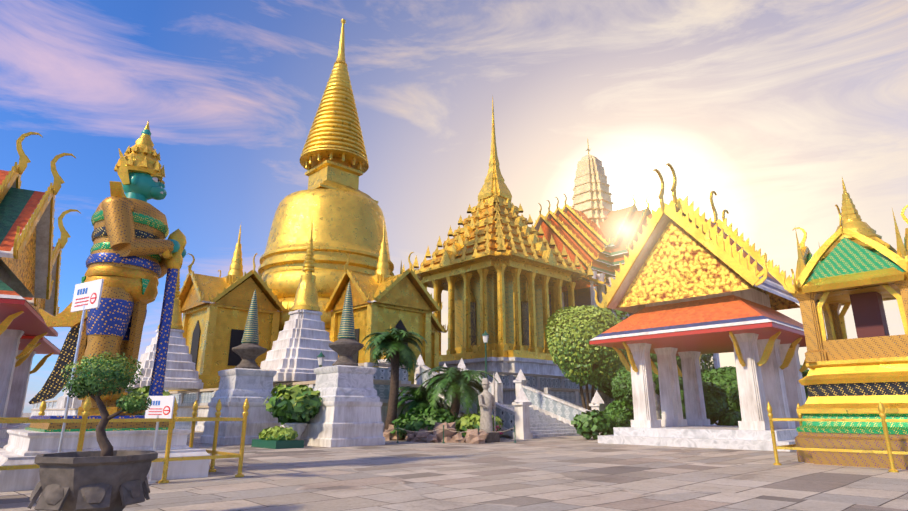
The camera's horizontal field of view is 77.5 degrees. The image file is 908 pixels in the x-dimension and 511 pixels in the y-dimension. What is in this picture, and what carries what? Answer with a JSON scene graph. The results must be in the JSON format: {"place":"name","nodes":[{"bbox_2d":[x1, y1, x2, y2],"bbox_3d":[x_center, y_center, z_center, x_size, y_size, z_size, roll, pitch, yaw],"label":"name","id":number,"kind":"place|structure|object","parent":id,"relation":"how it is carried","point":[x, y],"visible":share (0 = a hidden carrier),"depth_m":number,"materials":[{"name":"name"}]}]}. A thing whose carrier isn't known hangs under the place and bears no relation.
{"place":"outdoors","nodes":[
{"label":"outdoors","id":0,"kind":"place"},
{"bbox_2d":[56,379,126,407],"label":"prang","id":1,"kind":"structure","parent":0,"point":[75,402],"depth_m":52.19,"materials":[{"name":"white stone"}]},
{"bbox_2d":[378,326,400,368],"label":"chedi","id":2,"kind":"structure","parent":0,"point":[384,361],"depth_m":29.50,"materials":[{"name":"white paint"}]},
{"bbox_2d":[0,413,907,510],"bbox_3d":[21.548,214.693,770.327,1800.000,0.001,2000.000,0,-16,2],"label":"ground","id":3,"kind":"structure","parent":0,"point":[570,473],"depth_m":8.68,"materials":[{"name":"grey stone"}]},
{"bbox_2d":[0,132,75,447],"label":"temple building","id":4,"kind":"structure","parent":3,"relation":"on","point":[27,218],"depth_m":19.07,"materials":[{"name":"gold stone"}]},
{"bbox_2d":[5,198,80,428],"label":"temple building","id":5,"kind":"structure","parent":3,"relation":"on","point":[19,385],"depth_m":24.98,"materials":[{"name":"gold stone"}]},
{"bbox_2d":[58,279,103,452],"bbox_3d":[-5.399,1.780,7.991,0.231,2.886,0.728,14,-21,-41],"label":"sign","id":6,"kind":"object","parent":3,"relation":"on","point":[87,296],"visible":0.88,"depth_m":8.21,"materials":[{"name":"silver metal"}]},
{"bbox_2d":[27,450,157,510],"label":"stone pot","id":7,"kind":"object","parent":3,"relation":"on","point":[85,481],"visible":1,"depth_m":4.96,"materials":[{"name":"grey stone"}]},
{"bbox_2d":[61,351,151,455],"bbox_3d":[-3.406,1.457,5.524,0.796,1.019,0.678,8,-18,-28],"label":"bonsai tree","id":8,"kind":"object","parent":7,"relation":"on","point":[85,384],"visible":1,"depth_m":5.44,"materials":[{"name":"green plant"}]},
{"bbox_2d":[0,415,209,491],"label":"statue pedestal","id":9,"kind":"object","parent":3,"relation":"on","point":[26,445],"visible":0.62,"depth_m":8.79,"materials":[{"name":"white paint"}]},
{"bbox_2d":[29,120,186,415],"bbox_3d":[-6.063,0.032,10.393,2.071,5.600,2.098,0,-16,2],"label":"yaksha statue","id":10,"kind":"object","parent":9,"relation":"on","point":[133,257],"visible":0.9,"depth_m":9.82,"materials":[{"name":"gold tile"}]},
{"bbox_2d":[0,395,248,482],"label":"fence","id":11,"kind":"object","parent":3,"relation":"on","point":[84,420],"visible":0.71,"depth_m":8.79,"materials":[{"name":"gold metal"}]},
{"bbox_2d":[123,386,177,415],"bbox_3d":[-9.281,4.766,16.738,1.953,1.821,1.780,0,-16,2],"label":"yellow shrub","id":12,"kind":"object","parent":3,"relation":"on","point":[145,389],"visible":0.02,"depth_m":16.88,"materials":[{"name":"green plant"}]},
{"bbox_2d":[145,396,174,483],"bbox_3d":[-4.573,2.806,8.669,0.472,1.272,0.222,-12,-20,37],"label":"sign","id":13,"kind":"object","parent":3,"relation":"on","point":[161,406],"visible":0.96,"depth_m":8.75,"materials":[{"name":"silver metal"}]},
{"bbox_2d":[200,289,280,444],"bbox_3d":[-7.455,3.891,20.493,2.040,5.500,2.040,14,-21,-41],"label":"pedestal","id":14,"kind":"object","parent":3,"relation":"on","point":[249,378],"visible":0.96,"depth_m":19.64,"materials":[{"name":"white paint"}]},
{"bbox_2d":[251,426,303,448],"bbox_3d":[-5.377,5.527,17.282,0.944,0.632,1.662,13,-20,-40],"label":"hedge planter","id":15,"kind":"object","parent":3,"relation":"on","point":[277,437],"visible":1,"depth_m":16.83,"materials":[{"name":"green"}]},
{"bbox_2d":[284,423,307,439],"bbox_3d":[-5.102,5.732,18.150,0.800,0.700,0.780,0,-16,2],"label":"plant pot","id":16,"kind":"object","parent":3,"relation":"on","point":[299,428],"visible":0.56,"depth_m":17.96,"materials":[{"name":"grey stone"}]},
{"bbox_2d":[263,383,321,424],"bbox_3d":[-5.123,4.826,18.279,1.873,1.392,1.916,11,-19,-33],"label":"potted shrub","id":17,"kind":"object","parent":16,"relation":"on","point":[297,403],"visible":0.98,"depth_m":17.85,"materials":[{"name":"green plant"}]},
{"bbox_2d":[317,351,324,366],"bbox_3d":[-5.746,5.863,24.050,0.380,3.600,0.329,0,-16,2],"label":"lamp","id":18,"kind":"object","parent":3,"relation":"on","point":[320,356],"visible":0.35,"depth_m":24.35,"materials":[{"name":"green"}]},
{"bbox_2d":[300,281,384,446],"bbox_3d":[-3.689,3.543,19.236,2.040,5.500,2.040,14,-21,-41],"label":"pedestal","id":19,"kind":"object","parent":3,"relation":"on","point":[348,414],"visible":0.98,"depth_m":18.30,"materials":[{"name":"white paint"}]},
{"bbox_2d":[31,362,718,430],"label":"terrace","id":20,"kind":"structure","parent":3,"relation":"on","point":[562,387],"depth_m":33.58,"materials":[{"name":"white stone"}]},
{"bbox_2d":[127,269,203,389],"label":"white chedi","id":21,"kind":"structure","parent":20,"relation":"on","point":[181,372],"depth_m":33.83,"materials":[{"name":"paint"}]},
{"bbox_2d":[260,215,337,383],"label":"white chedi","id":22,"kind":"structure","parent":20,"relation":"on","point":[301,342],"depth_m":27.59,"materials":[{"name":"paint"}]},
{"bbox_2d":[168,19,447,391],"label":"golden chedi","id":23,"kind":"structure","parent":20,"relation":"on","point":[350,237],"depth_m":41.13,"materials":[{"name":"gold metal"}]},
{"bbox_2d":[402,97,593,379],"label":"temple building","id":24,"kind":"structure","parent":20,"relation":"on","point":[496,267],"depth_m":56.32,"materials":[{"name":"gold metal"}]},
{"bbox_2d":[534,139,720,368],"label":"temple","id":25,"kind":"structure","parent":20,"relation":"on","point":[595,230],"depth_m":69.56,"materials":[{"name":"white stone"}]},
{"bbox_2d":[391,414,429,439],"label":"palm shrub","id":26,"kind":"object","parent":3,"relation":"on","point":[410,423],"visible":0.79,"depth_m":21.17,"materials":[{"name":"green plant"}]},
{"bbox_2d":[397,386,449,417],"bbox_3d":[-1.461,6.593,23.815,2.682,2.162,2.987,3,-16,-10],"label":"bush","id":27,"kind":"object","parent":3,"relation":"on","point":[421,402],"visible":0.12,"depth_m":23.39,"materials":[{"name":"green plant"}]},
{"bbox_2d":[402,405,458,432],"bbox_3d":[-0.806,6.572,22.295,2.441,1.342,2.000,-7,-17,25],"label":"palm shrub","id":28,"kind":"object","parent":3,"relation":"on","point":[441,416],"visible":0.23,"depth_m":21.84,"materials":[{"name":"green plant"}]},
{"bbox_2d":[383,422,487,443],"bbox_3d":[-0.751,6.622,20.806,5.101,0.979,1.658,-14,-21,41],"label":"rockery","id":29,"kind":"object","parent":3,"relation":"on","point":[471,437],"visible":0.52,"depth_m":20.02,"materials":[{"name":"brown stone"}]},
{"bbox_2d":[361,328,426,430],"bbox_3d":[-2.437,5.126,22.677,2.802,4.345,2.572,0,-16,2],"label":"tall palm","id":30,"kind":"object","parent":29,"relation":"in","point":[394,348],"visible":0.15,"depth_m":22.69,"materials":[{"name":"green plant"}]},
{"bbox_2d":[414,366,498,418],"bbox_3d":[-0.007,5.909,22.733,3.149,2.966,3.324,10,-18,-32],"label":"short palm","id":31,"kind":"object","parent":29,"relation":"in","point":[456,381],"depth_m":22.24,"materials":[{"name":"green plant"}]},
{"bbox_2d":[383,425,516,442],"bbox_3d":[-0.631,6.257,19.855,5.614,0.600,0.892,-2,-16,6],"label":"rope barrier","id":32,"kind":"object","parent":3,"relation":"on","point":[443,428],"visible":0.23,"depth_m":19.61,"materials":[{"name":"green"}]},
{"bbox_2d":[455,412,503,437],"bbox_3d":[0.927,6.513,21.613,1.943,1.070,2.293,0,-16,2],"label":"bush","id":33,"kind":"object","parent":3,"relation":"on","point":[467,421],"depth_m":21.17,"materials":[{"name":"green plant"}]},
{"bbox_2d":[478,373,499,442],"bbox_3d":[1.161,5.475,20.535,0.812,2.470,0.665,14,-21,-41],"label":"statue","id":34,"kind":"object","parent":3,"relation":"on","point":[486,399],"depth_m":20.31,"materials":[{"name":"white stone"}]},
{"bbox_2d":[493,424,502,434],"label":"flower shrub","id":35,"kind":"object","parent":3,"relation":"on","point":[497,430],"depth_m":20.94,"materials":[{"name":"green plant"}]},
{"bbox_2d":[414,354,605,439],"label":"stairs","id":36,"kind":"structure","parent":3,"relation":"on","point":[529,412],"depth_m":26.83,"materials":[{"name":"grey stone"}]},
{"bbox_2d":[482,330,488,376],"bbox_3d":[1.533,5.311,27.110,0.380,3.500,0.329,0,-16,2],"label":"lamp","id":37,"kind":"object","parent":36,"relation":"on","point":[485,334],"depth_m":27.34,"materials":[{"name":"green"}]},
{"bbox_2d":[544,305,628,410],"bbox_3d":[6.953,5.729,29.168,4.204,6.627,4.670,0,-16,2],"label":"topiary tree","id":38,"kind":"object","parent":3,"relation":"on","point":[572,350],"depth_m":28.26,"materials":[{"name":"green plant"}]},
{"bbox_2d":[571,409,620,439],"bbox_3d":[5.571,6.697,22.357,1.879,1.206,1.796,0,-16,2],"label":"bush","id":39,"kind":"object","parent":3,"relation":"on","point":[594,423],"depth_m":21.95,"materials":[{"name":"green plant"}]},
{"bbox_2d":[604,361,685,426],"bbox_3d":[9.306,6.510,25.888,4.910,3.459,3.475,10,-18,-32],"label":"cloud bush","id":40,"kind":"object","parent":3,"relation":"on","point":[621,389],"depth_m":25.15,"materials":[{"name":"green plant"}]},
{"bbox_2d":[587,307,714,398],"bbox_3d":[11.856,6.545,35.077,8.508,8.298,6.747,0,-16,2],"label":"tree","id":41,"kind":"object","parent":3,"relation":"on","point":[606,387],"depth_m":33.82,"materials":[{"name":"green plant"}]},
{"bbox_2d":[653,381,660,419],"bbox_3d":[7.916,5.987,22.382,0.812,2.470,0.665,14,-21,-41],"label":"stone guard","id":42,"kind":"object","parent":3,"relation":"on","point":[658,404],"depth_m":22.20,"materials":[{"name":"grey stone"}]},
{"bbox_2d":[589,163,827,451],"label":"pavilion","id":43,"kind":"structure","parent":3,"relation":"on","point":[690,286],"depth_m":19.34,"materials":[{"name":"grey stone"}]},
{"bbox_2d":[681,381,741,425],"bbox_3d":[10.799,6.540,23.987,2.935,2.382,2.285,0,-16,2],"label":"bush","id":44,"kind":"object","parent":3,"relation":"on","point":[716,404],"depth_m":23.35,"materials":[{"name":"green plant"}]},
{"bbox_2d":[701,365,808,425],"bbox_3d":[14.328,6.768,27.039,7.009,3.600,3.924,2,-16,-7],"label":"tree","id":45,"kind":"object","parent":3,"relation":"on","point":[725,378],"depth_m":26.46,"materials":[{"name":"green plant"}]},
{"bbox_2d":[802,371,807,399],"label":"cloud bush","id":46,"kind":"object","parent":3,"relation":"on","point":[804,373],"depth_m":25.14,"materials":[{"name":"green plant"}]},
{"bbox_2d":[767,400,907,471],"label":"fence","id":47,"kind":"object","parent":3,"relation":"on","point":[883,420],"visible":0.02,"depth_m":10.65,"materials":[{"name":"gold metal"}]},
{"bbox_2d":[781,178,907,469],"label":"gilded shrine","id":48,"kind":"object","parent":3,"relation":"on","point":[861,267],"depth_m":11.90,"materials":[{"name":"gold metal"}]},
{"bbox_2d":[0,0,907,412],"label":"sky","id":49,"kind":"structure","parent":0,"point":[765,106],"materials":[{"name":"blue"}]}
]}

